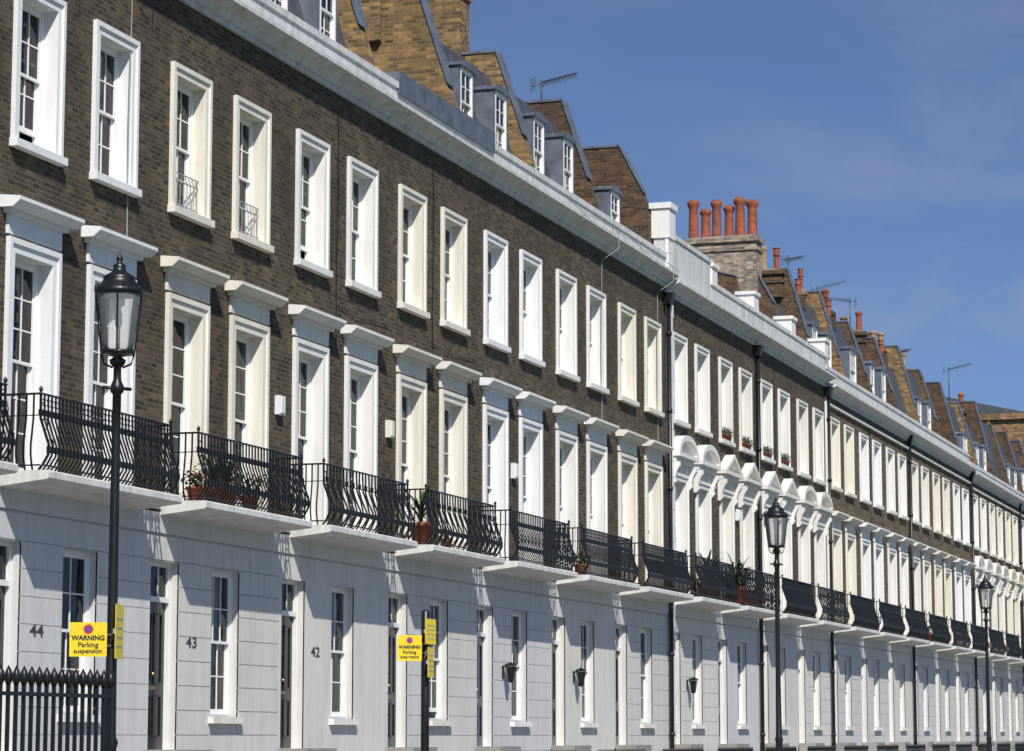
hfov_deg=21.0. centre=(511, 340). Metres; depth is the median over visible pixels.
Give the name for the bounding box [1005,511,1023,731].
window surrounds
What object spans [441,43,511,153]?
mansard roof
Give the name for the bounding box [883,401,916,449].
cornice and parapet
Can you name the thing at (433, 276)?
wall cable
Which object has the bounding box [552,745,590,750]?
entrance steps
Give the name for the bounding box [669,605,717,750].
stucco ground floor
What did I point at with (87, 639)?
warning sign
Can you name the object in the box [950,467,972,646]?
brick front
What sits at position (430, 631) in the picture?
parking sign
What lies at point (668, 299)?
drainpipe
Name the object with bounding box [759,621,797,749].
stucco ground floor
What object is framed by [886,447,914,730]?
window surrounds
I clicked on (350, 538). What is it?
balcony slab
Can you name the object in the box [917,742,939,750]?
entrance steps
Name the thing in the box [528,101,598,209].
brick party wall
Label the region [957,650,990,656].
balcony slab
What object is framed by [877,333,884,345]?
chimney pot
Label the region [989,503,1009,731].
window surrounds
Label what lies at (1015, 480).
sash windows
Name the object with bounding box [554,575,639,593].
balcony slab
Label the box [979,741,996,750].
entrance steps
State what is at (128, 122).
wall cable
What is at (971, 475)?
drainpipe
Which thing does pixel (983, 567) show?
window surrounds
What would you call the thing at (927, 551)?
window surrounds
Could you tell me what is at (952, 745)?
entrance steps
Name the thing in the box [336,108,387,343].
wall cable
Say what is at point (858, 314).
chimney pot
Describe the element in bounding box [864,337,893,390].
leadwork
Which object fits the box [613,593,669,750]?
stucco ground floor
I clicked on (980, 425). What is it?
leadwork
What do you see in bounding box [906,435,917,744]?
drainpipe
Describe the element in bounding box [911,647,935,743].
stucco ground floor
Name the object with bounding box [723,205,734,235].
chimney pot
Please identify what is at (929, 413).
sash windows
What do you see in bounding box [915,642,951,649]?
balcony slab
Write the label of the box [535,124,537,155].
curtains
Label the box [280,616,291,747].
front door
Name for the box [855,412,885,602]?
brick front
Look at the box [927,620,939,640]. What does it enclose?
potted plant
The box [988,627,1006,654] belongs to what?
balcony railing
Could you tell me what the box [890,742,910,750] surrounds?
entrance steps
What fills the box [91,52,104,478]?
curtains
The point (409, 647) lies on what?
warning sign
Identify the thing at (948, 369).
tv aerial
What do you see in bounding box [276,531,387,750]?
stucco ground floor
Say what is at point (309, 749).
entrance steps
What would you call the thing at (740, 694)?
sash windows
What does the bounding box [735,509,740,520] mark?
alarm box
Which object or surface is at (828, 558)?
quoined pier
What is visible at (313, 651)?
house number
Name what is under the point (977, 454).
sash windows
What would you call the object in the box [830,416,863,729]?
window surrounds
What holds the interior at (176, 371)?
on the ground
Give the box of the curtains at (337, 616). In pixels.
[321,0,338,640]
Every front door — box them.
[0,586,4,666]
[147,602,164,749]
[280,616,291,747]
[388,627,395,746]
[477,636,482,745]
[552,644,555,745]
[615,651,618,744]
[718,662,719,743]
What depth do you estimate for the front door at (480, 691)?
56.25 m
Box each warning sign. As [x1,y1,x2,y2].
[69,622,111,656]
[397,635,425,660]
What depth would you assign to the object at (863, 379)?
100.18 m
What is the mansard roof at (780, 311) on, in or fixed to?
attached to the brick party wall at (767, 306)
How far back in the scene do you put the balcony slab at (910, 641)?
100.44 m
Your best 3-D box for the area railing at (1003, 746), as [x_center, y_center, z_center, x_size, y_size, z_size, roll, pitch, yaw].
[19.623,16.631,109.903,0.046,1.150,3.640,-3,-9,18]
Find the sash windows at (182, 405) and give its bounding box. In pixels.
[150,83,252,749]
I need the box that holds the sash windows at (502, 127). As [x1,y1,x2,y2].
[460,66,528,745]
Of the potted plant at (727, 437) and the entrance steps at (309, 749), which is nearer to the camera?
the entrance steps at (309, 749)
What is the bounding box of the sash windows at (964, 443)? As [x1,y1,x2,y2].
[963,435,984,728]
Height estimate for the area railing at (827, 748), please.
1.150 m
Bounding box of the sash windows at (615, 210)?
[611,190,651,744]
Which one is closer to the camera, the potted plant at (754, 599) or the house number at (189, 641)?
the house number at (189, 641)
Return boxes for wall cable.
[126,0,132,235]
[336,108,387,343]
[432,163,475,378]
[565,197,626,385]
[627,236,679,440]
[774,363,780,483]
[869,420,881,537]
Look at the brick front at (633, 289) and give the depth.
68.19 m
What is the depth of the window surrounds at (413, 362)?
53.63 m
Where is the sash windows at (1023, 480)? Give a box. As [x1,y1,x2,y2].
[1022,471,1023,489]
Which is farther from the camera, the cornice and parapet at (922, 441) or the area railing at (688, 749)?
the cornice and parapet at (922, 441)
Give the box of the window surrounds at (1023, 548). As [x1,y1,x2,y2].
[1021,519,1023,598]
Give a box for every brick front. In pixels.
[0,0,156,509]
[147,0,283,513]
[279,63,387,534]
[386,125,474,552]
[474,176,548,568]
[548,219,612,581]
[611,257,666,585]
[667,300,714,596]
[713,322,757,595]
[755,352,794,607]
[792,368,827,618]
[830,398,858,620]
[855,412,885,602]
[882,428,909,608]
[907,443,932,632]
[930,455,953,641]
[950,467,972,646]
[969,483,990,650]
[987,491,1006,654]
[1003,500,1021,658]
[1018,509,1023,657]
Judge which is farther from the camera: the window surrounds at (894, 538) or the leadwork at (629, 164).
the window surrounds at (894, 538)
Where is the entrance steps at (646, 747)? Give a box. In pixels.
[616,745,651,750]
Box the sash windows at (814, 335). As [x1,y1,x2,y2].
[812,325,848,726]
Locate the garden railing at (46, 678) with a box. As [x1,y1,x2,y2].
[0,665,114,750]
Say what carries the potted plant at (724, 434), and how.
on the window surrounds at (737, 485)
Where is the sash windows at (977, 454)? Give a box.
[976,445,1000,734]
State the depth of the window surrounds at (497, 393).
58.36 m
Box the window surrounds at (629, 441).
[615,302,673,727]
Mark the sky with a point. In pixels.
(879, 143)
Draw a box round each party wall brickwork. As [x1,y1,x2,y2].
[303,0,374,165]
[359,0,458,212]
[427,0,534,168]
[805,292,844,375]
[883,347,920,422]
[948,403,978,465]
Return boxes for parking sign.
[113,604,123,659]
[424,618,435,644]
[426,647,433,677]
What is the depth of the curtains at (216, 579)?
44.58 m
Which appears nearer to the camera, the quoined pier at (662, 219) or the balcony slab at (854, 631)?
the quoined pier at (662, 219)
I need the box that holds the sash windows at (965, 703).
[956,673,966,740]
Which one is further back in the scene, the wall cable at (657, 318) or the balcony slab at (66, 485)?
the wall cable at (657, 318)
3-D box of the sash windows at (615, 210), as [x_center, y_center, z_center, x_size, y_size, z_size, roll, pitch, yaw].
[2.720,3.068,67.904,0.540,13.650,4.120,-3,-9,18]
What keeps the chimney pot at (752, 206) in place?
on the chimney stack
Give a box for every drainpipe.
[663,292,675,749]
[753,345,764,750]
[824,386,835,750]
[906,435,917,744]
[969,471,978,744]
[1019,503,1023,693]
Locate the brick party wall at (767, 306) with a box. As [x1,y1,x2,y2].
[758,278,778,320]
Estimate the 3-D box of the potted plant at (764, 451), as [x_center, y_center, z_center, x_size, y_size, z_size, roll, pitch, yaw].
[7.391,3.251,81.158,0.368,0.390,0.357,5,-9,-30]
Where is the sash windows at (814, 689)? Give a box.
[798,651,816,742]
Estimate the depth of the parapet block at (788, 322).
85.46 m
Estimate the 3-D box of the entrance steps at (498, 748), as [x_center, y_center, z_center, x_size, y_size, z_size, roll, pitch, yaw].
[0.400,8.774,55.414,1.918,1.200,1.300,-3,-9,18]
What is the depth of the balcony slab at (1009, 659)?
124.21 m
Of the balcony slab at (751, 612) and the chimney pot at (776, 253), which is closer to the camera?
the balcony slab at (751, 612)
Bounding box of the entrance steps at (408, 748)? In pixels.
[387,747,436,750]
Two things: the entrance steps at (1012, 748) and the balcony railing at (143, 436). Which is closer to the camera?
the balcony railing at (143, 436)
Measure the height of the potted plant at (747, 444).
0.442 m
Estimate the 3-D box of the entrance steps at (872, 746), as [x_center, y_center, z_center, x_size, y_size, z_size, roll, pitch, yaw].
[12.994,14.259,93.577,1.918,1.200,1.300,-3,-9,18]
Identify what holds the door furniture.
attached to the front door at (156, 667)
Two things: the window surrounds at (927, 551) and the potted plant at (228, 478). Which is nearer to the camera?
the potted plant at (228, 478)
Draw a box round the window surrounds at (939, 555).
[932,472,957,730]
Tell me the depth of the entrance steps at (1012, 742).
126.67 m
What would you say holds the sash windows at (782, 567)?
on the stucco ground floor at (788, 640)
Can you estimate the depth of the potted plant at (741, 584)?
76.33 m
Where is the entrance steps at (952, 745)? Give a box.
[937,741,962,750]
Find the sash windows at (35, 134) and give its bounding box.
[0,2,119,750]
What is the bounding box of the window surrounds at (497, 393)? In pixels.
[480,230,555,726]
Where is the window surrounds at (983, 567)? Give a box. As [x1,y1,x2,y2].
[973,493,993,731]
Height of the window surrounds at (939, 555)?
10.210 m
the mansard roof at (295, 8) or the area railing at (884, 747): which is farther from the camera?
the area railing at (884, 747)
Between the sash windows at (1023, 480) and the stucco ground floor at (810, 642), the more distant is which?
the sash windows at (1023, 480)
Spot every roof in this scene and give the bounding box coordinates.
[272,0,346,47]
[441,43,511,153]
[516,96,576,194]
[774,303,785,315]
[802,303,820,331]
[833,324,859,384]
[888,366,907,414]
[906,370,920,395]
[945,397,1023,413]
[947,404,960,431]
[966,424,975,441]
[981,421,1001,479]
[999,445,1007,462]
[1012,450,1020,467]
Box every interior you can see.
[10,11,26,463]
[17,41,156,705]
[170,110,244,506]
[282,166,354,711]
[401,213,445,717]
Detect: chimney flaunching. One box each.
[762,268,781,269]
[801,289,807,302]
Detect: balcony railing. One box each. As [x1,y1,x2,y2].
[0,376,14,461]
[0,386,179,493]
[161,426,309,518]
[291,458,415,539]
[394,484,502,556]
[481,505,575,570]
[557,523,638,582]
[620,539,691,593]
[683,552,738,602]
[726,564,780,610]
[763,574,816,617]
[812,583,849,624]
[837,591,878,629]
[874,599,905,634]
[901,605,928,639]
[926,612,950,643]
[947,617,970,647]
[957,622,989,651]
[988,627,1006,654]
[1003,631,1021,657]
[1021,635,1023,658]
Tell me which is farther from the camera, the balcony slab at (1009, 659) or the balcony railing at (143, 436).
the balcony slab at (1009, 659)
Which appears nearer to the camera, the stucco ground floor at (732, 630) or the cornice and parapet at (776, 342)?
the stucco ground floor at (732, 630)
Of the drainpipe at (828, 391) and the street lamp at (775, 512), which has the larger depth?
the drainpipe at (828, 391)
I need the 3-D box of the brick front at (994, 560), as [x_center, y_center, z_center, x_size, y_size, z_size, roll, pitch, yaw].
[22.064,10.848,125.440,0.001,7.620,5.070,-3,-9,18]
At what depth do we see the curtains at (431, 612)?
53.97 m
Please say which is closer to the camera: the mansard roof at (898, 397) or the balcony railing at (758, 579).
the balcony railing at (758, 579)
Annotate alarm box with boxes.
[275,395,285,415]
[385,420,394,437]
[511,463,518,478]
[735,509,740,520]
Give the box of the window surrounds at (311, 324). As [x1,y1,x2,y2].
[288,128,393,724]
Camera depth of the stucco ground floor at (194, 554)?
43.61 m
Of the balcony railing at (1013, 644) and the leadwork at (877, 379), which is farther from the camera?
the balcony railing at (1013, 644)
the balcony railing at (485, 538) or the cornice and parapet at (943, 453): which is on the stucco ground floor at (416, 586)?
the balcony railing at (485, 538)
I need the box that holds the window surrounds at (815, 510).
[796,399,832,729]
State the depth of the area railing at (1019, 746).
114.13 m
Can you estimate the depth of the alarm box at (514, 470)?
58.28 m
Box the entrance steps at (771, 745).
[765,743,798,750]
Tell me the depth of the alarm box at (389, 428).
51.23 m
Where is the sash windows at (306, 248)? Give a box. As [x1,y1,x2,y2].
[274,0,361,747]
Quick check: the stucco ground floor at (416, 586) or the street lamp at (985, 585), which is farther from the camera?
the street lamp at (985, 585)
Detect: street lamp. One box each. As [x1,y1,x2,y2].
[94,251,143,750]
[764,496,787,750]
[977,575,993,750]
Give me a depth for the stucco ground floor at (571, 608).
62.80 m
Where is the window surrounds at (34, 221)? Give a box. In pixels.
[0,0,157,721]
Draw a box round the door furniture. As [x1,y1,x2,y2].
[148,672,155,689]
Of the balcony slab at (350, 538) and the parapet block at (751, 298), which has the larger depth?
the parapet block at (751, 298)
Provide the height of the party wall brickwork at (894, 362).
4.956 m
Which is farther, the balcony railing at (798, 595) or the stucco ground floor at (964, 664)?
the stucco ground floor at (964, 664)
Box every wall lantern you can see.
[502,662,516,682]
[573,668,586,686]
[686,677,697,692]
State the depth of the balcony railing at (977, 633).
114.72 m
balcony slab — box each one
[0,461,17,474]
[0,470,182,509]
[157,500,311,533]
[287,525,417,552]
[392,544,504,568]
[480,561,577,581]
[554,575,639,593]
[618,586,693,602]
[675,597,740,611]
[719,606,781,618]
[763,613,817,625]
[799,620,850,631]
[834,626,879,636]
[863,632,906,641]
[890,637,930,646]
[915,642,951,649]
[937,646,971,653]
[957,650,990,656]
[977,653,1006,660]
[993,656,1022,662]
[1009,659,1023,665]
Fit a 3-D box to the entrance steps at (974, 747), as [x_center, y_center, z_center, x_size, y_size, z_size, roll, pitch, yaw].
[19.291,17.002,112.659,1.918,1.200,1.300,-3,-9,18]
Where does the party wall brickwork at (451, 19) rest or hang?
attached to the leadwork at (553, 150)
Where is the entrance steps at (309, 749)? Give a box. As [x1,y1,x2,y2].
[279,748,336,750]
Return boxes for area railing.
[521,749,576,750]
[598,748,644,750]
[662,747,702,750]
[718,747,752,750]
[766,746,796,750]
[807,745,834,750]
[844,745,868,750]
[877,744,898,750]
[906,744,925,750]
[932,744,950,750]
[956,743,972,750]
[977,743,986,750]
[997,743,1010,750]
[1015,742,1023,750]
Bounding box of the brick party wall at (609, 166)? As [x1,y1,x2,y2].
[583,147,652,243]
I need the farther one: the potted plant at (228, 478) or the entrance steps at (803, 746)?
the entrance steps at (803, 746)
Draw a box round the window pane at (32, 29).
[22,11,34,41]
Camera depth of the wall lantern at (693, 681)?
71.29 m
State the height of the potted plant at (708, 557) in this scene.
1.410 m
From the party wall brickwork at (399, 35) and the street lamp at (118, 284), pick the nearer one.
the street lamp at (118, 284)
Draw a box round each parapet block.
[710,262,719,287]
[735,291,760,313]
[773,315,796,337]
[807,338,829,358]
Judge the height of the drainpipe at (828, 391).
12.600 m
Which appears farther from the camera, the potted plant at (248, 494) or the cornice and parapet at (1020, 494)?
the cornice and parapet at (1020, 494)
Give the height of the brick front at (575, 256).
8.170 m
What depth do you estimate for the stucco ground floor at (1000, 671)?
124.67 m
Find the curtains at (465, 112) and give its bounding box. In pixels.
[462,73,513,657]
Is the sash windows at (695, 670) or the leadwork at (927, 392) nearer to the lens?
the sash windows at (695, 670)
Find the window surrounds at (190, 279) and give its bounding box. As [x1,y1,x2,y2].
[160,61,287,723]
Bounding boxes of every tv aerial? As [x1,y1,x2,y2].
[530,72,577,99]
[780,255,805,268]
[811,281,844,290]
[828,297,856,322]
[943,363,970,399]
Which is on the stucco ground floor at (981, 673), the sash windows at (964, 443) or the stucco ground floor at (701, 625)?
the sash windows at (964, 443)
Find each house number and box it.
[30,624,43,636]
[186,637,196,647]
[311,647,319,656]
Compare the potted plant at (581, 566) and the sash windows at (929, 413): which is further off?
the sash windows at (929, 413)
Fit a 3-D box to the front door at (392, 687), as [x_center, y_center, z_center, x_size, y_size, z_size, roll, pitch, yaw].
[-2.321,6.449,51.258,0.070,2.220,0.860,-3,-9,18]
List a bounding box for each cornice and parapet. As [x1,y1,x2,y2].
[179,0,304,62]
[285,11,406,123]
[388,78,492,175]
[476,143,563,218]
[549,179,625,255]
[611,219,678,287]
[654,236,725,321]
[713,285,766,344]
[755,311,803,367]
[792,335,836,386]
[826,365,865,420]
[855,384,892,435]
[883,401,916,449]
[907,416,938,461]
[930,430,958,473]
[950,443,977,483]
[969,461,994,496]
[987,472,1010,505]
[1003,482,1023,514]
[1018,491,1023,517]
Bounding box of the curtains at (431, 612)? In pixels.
[430,605,432,618]
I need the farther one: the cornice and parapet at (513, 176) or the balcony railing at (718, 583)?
the balcony railing at (718, 583)
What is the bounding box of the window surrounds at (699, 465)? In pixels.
[672,331,720,728]
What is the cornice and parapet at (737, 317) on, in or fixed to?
on the brick front at (736, 351)
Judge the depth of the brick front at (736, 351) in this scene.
77.83 m
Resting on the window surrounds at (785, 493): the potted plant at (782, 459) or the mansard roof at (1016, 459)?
the potted plant at (782, 459)
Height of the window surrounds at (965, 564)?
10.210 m
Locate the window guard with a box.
[175,171,258,238]
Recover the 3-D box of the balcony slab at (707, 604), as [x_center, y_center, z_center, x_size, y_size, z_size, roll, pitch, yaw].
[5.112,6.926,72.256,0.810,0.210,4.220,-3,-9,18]
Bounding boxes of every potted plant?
[180,466,210,500]
[186,458,241,502]
[197,442,250,505]
[233,474,267,509]
[395,483,450,544]
[436,529,453,547]
[569,547,587,574]
[694,548,734,598]
[722,427,728,438]
[724,427,731,439]
[726,551,757,605]
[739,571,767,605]
[742,436,749,446]
[743,435,749,448]
[745,437,753,449]
[748,586,767,606]
[763,445,768,455]
[766,447,772,457]
[781,452,787,463]
[784,454,792,465]
[876,612,887,630]
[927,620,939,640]
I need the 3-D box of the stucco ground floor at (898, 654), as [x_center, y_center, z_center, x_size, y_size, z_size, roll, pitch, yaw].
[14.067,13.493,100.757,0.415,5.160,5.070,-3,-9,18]
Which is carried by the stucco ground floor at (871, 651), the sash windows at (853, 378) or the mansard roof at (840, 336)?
the sash windows at (853, 378)
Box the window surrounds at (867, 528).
[859,432,890,730]
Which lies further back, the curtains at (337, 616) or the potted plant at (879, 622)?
the potted plant at (879, 622)
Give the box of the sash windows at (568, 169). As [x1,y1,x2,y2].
[534,117,594,744]
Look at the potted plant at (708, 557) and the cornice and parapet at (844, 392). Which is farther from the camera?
the cornice and parapet at (844, 392)
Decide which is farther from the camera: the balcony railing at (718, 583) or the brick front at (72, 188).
the balcony railing at (718, 583)
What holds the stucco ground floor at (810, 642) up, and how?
on the ground
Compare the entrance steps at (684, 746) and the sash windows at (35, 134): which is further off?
the entrance steps at (684, 746)
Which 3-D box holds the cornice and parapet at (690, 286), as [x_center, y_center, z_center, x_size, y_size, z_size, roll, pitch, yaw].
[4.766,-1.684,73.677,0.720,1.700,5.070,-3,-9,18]
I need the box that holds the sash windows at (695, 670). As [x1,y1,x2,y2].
[674,344,700,724]
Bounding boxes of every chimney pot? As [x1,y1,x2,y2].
[687,200,699,237]
[700,209,710,236]
[711,200,721,236]
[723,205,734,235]
[734,197,745,234]
[746,199,757,235]
[761,246,767,268]
[772,248,779,267]
[794,279,801,293]
[797,268,802,288]
[821,289,828,301]
[825,300,831,315]
[839,316,847,320]
[855,311,861,329]
[869,331,876,337]
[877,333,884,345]
[878,340,883,352]
[901,353,906,367]
[958,393,963,400]
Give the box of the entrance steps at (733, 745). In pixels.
[719,744,748,748]
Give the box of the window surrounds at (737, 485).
[717,356,762,728]
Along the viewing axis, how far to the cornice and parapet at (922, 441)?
106.99 m
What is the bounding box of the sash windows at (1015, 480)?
[1008,466,1016,488]
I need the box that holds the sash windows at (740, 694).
[718,369,743,743]
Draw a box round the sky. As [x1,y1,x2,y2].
[469,0,1023,411]
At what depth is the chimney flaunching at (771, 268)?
91.05 m
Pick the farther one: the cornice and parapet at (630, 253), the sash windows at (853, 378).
the sash windows at (853, 378)
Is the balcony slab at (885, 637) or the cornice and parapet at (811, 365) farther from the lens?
the balcony slab at (885, 637)
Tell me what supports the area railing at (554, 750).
on the pavement
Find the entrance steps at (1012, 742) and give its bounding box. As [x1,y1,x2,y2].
[1010,741,1023,744]
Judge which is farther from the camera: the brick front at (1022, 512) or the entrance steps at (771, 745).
the brick front at (1022, 512)
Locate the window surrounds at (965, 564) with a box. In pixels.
[953,483,976,731]
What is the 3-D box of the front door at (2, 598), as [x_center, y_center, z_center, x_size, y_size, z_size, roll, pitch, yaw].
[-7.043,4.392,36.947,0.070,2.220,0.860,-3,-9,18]
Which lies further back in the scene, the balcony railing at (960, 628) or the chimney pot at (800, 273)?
the balcony railing at (960, 628)
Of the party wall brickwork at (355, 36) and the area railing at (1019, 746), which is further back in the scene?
the area railing at (1019, 746)
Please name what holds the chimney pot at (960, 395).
on the chimney mortar capping
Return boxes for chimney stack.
[684,234,763,291]
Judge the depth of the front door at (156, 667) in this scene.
41.86 m
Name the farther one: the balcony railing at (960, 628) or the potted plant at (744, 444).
the balcony railing at (960, 628)
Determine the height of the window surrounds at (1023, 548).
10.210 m
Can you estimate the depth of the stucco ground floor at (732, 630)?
77.02 m
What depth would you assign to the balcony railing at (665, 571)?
67.31 m
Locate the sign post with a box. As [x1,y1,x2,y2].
[421,610,429,750]
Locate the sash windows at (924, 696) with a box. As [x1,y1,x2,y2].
[913,668,925,727]
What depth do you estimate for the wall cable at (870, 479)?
97.09 m
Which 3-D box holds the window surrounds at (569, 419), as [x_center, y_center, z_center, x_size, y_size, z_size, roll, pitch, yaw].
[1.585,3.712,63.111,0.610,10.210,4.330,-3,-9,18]
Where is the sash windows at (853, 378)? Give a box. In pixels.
[850,349,876,741]
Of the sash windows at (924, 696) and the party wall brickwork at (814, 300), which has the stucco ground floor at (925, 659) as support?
the sash windows at (924, 696)
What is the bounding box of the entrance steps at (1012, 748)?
[994,741,1014,750]
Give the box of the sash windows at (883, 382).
[870,364,901,741]
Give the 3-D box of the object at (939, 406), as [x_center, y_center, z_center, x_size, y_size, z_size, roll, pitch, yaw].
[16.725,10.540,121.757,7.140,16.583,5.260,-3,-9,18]
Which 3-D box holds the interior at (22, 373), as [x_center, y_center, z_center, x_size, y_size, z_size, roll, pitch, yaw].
[-5.816,0.070,44.587,2.250,15.350,5.070,-3,-9,18]
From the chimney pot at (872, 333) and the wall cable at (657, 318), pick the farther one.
the chimney pot at (872, 333)
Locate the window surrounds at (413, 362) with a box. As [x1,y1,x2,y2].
[393,184,481,725]
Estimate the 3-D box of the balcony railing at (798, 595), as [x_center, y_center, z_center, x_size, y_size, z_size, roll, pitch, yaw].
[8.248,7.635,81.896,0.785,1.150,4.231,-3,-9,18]
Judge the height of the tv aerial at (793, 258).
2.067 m
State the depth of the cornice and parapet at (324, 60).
49.57 m
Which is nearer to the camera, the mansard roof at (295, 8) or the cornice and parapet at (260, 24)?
the cornice and parapet at (260, 24)
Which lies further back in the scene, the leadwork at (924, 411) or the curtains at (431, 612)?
the leadwork at (924, 411)
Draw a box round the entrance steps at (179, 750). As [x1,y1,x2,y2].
[145,750,213,750]
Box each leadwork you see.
[273,0,336,41]
[351,0,478,142]
[420,0,510,152]
[461,50,576,193]
[524,98,622,218]
[582,145,647,194]
[717,271,738,278]
[758,275,776,303]
[782,268,832,364]
[807,290,857,378]
[836,321,887,398]
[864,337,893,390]
[884,345,932,427]
[910,369,937,419]
[925,381,968,452]
[947,402,987,468]
[951,401,991,461]
[986,424,1017,487]
[994,431,1023,483]
[1009,440,1023,455]
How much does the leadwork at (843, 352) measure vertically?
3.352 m
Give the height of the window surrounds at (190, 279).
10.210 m
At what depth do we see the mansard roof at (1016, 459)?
142.55 m
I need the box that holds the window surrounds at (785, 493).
[760,379,799,729]
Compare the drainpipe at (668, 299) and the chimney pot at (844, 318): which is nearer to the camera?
the drainpipe at (668, 299)
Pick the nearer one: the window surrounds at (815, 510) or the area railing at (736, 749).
the area railing at (736, 749)
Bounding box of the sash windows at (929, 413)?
[918,399,946,728]
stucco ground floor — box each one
[0,487,149,750]
[143,507,280,750]
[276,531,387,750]
[385,551,476,750]
[474,569,550,750]
[549,582,614,750]
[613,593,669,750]
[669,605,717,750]
[716,611,760,750]
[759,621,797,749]
[796,626,831,749]
[829,633,861,745]
[860,637,888,745]
[887,642,913,744]
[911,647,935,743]
[934,650,956,743]
[955,654,975,745]
[973,658,992,745]
[991,660,1008,745]
[1008,663,1023,740]
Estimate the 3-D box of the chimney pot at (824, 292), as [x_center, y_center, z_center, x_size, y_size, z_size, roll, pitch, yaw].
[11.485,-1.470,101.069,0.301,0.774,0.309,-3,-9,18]
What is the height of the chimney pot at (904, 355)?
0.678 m
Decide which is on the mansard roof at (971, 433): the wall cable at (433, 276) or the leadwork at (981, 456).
the leadwork at (981, 456)
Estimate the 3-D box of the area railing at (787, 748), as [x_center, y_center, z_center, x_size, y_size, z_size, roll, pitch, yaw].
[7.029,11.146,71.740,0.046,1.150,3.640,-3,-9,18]
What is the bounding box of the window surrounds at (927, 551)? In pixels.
[912,460,937,730]
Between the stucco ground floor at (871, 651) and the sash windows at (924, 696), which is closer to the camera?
the stucco ground floor at (871, 651)
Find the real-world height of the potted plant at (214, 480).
0.879 m
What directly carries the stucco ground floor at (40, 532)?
on the ground
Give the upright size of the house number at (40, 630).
0.170 m
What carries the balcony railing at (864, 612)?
on the stucco ground floor at (848, 647)
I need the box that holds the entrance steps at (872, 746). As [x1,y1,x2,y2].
[863,742,892,750]
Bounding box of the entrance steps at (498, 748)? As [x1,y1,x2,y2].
[476,746,520,750]
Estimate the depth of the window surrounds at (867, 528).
96.61 m
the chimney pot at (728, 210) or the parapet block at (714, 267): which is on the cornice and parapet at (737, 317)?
the parapet block at (714, 267)
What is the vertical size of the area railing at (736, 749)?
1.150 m
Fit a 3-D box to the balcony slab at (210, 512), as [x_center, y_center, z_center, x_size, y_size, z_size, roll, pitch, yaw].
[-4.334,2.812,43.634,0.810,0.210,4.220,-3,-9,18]
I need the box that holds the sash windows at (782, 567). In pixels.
[762,390,782,712]
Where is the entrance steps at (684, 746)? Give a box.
[674,744,703,750]
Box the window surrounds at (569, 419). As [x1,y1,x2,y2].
[553,269,618,727]
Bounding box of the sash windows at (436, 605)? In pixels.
[389,202,452,746]
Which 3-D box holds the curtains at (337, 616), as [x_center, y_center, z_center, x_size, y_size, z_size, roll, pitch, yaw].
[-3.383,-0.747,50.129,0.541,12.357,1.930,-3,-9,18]
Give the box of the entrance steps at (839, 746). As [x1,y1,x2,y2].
[836,743,863,750]
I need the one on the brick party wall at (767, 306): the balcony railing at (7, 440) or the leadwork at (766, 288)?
the leadwork at (766, 288)
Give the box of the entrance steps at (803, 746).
[799,743,824,750]
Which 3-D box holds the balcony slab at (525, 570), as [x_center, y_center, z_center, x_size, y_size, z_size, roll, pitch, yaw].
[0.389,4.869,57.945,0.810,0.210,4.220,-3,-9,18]
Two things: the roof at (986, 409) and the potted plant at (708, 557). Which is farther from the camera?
the roof at (986, 409)
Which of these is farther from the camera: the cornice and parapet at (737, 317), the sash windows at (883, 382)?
the sash windows at (883, 382)
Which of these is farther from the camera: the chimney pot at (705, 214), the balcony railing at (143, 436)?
the chimney pot at (705, 214)
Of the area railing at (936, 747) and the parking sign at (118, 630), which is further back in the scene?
the area railing at (936, 747)
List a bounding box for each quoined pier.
[649,202,677,743]
[825,396,830,620]
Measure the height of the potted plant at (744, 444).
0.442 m
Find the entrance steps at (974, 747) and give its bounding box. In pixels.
[958,741,977,750]
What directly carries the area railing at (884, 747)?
on the pavement
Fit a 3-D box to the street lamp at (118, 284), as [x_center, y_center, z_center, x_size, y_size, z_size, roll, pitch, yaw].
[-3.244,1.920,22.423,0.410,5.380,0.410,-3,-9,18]
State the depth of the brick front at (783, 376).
83.00 m
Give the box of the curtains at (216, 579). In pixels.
[210,124,240,708]
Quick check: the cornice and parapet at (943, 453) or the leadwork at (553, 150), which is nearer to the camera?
the leadwork at (553, 150)
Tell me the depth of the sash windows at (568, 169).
63.29 m
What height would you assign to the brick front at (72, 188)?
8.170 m
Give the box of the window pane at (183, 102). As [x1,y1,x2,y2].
[177,91,184,110]

